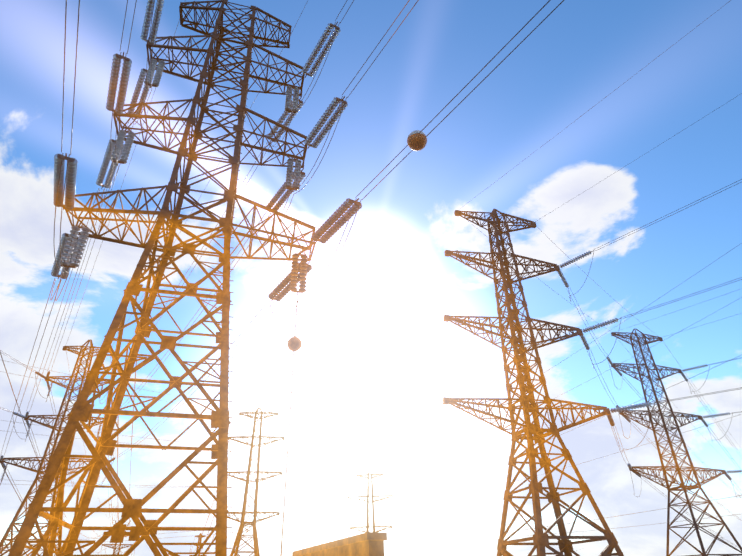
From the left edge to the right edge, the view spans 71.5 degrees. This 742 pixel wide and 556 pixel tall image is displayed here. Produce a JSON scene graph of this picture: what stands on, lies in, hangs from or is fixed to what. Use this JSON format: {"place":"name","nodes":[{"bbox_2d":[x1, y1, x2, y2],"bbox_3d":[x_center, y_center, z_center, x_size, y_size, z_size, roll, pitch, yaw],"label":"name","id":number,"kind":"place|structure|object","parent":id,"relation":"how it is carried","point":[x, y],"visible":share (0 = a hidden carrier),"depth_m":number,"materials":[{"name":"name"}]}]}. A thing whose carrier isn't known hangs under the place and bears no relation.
{"place":"outdoors","nodes":[
{"label":"outdoors","id":0,"kind":"place"},
{"bbox_2d":[0,0,741,555],"label":"sky","id":1,"kind":"structure","parent":0,"point":[376,362],"materials":[{"name":"blue"}]},
{"label":"ground","id":2,"kind":"structure","parent":0,"visible":0},
{"bbox_2d":[0,339,109,555],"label":"tower pylon","id":3,"kind":"object","parent":2,"relation":"on","point":[91,349],"visible":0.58,"depth_m":79.97,"materials":[{"name":"metal"}]},
{"bbox_2d":[102,536,132,553],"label":"tower pylon","id":4,"kind":"object","parent":2,"relation":"on","point":[115,544],"visible":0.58,"depth_m":305.28,"materials":[{"name":"metal"}]},
{"bbox_2d":[8,0,315,555],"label":"tower tension pylon","id":5,"kind":"object","parent":2,"relation":"on","point":[82,410],"visible":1,"depth_m":32.04,"materials":[{"name":"metal"}]},
{"bbox_2d":[1,0,739,519],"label":"insulator fittings","id":6,"kind":"object","parent":5,"relation":"on","point":[357,202],"visible":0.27,"depth_m":37.61,"materials":[{"name":"grey ceramic"}]},
{"bbox_2d":[0,0,741,546],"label":"glass insulators","id":7,"kind":"object","parent":6,"relation":"on","point":[340,216],"visible":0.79,"depth_m":38.27,"materials":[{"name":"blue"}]},
{"bbox_2d":[189,533,205,555],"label":"tower pylon","id":8,"kind":"object","parent":2,"relation":"on","point":[199,539],"visible":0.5,"depth_m":449.85,"materials":[{"name":"metal"}]},
{"bbox_2d":[227,407,284,555],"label":"tower pylon","id":9,"kind":"object","parent":2,"relation":"on","point":[239,537],"visible":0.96,"depth_m":130.87,"materials":[{"name":"metal"}]},
{"bbox_2d":[301,540,383,555],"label":"concrete fire wall","id":10,"kind":"structure","parent":2,"relation":"on","point":[370,548],"depth_m":12.48,"materials":[{"name":"concrete"}]},
{"bbox_2d":[292,532,386,555],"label":"fire wall coping","id":11,"kind":"object","parent":10,"relation":"on","point":[366,536],"visible":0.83,"depth_m":13.28,"materials":[{"name":"concrete"}]},
{"bbox_2d":[347,471,393,532],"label":"tower pylon","id":12,"kind":"object","parent":2,"relation":"on","point":[368,501],"visible":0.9,"depth_m":213.88,"materials":[{"name":"grey metal"}]},
{"bbox_2d":[0,0,741,555],"bbox_3d":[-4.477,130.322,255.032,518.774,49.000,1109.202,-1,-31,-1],"label":"conductors","id":13,"kind":"structure","parent":2,"relation":"on","point":[314,292],"depth_m":50.72,"materials":[{"name":"grey"}]},
{"bbox_2d":[287,336,301,351],"bbox_3d":[-4.846,4.180,32.625,0.920,1.030,0.920,-1,-31,-1],"label":"marker ball","id":14,"kind":"object","parent":13,"relation":"on","point":[294,343],"visible":1,"depth_m":32.31,"materials":[{"name":"orange plastic"}]},
{"bbox_2d":[407,130,426,150],"bbox_3d":[2.287,-6.823,25.598,1.000,1.120,1.000,-1,-31,-1],"label":"marker ball","id":15,"kind":"object","parent":13,"relation":"on","point":[416,141],"visible":0.98,"depth_m":25.25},
{"bbox_2d":[443,209,623,555],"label":"tower pylon","id":16,"kind":"object","parent":2,"relation":"on","point":[538,435],"visible":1,"depth_m":54.47,"materials":[{"name":"metal"}]},
{"bbox_2d":[611,328,741,555],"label":"tower pylon","id":17,"kind":"object","parent":2,"relation":"on","point":[686,487],"visible":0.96,"depth_m":89.11,"materials":[{"name":"metal"}]}
]}

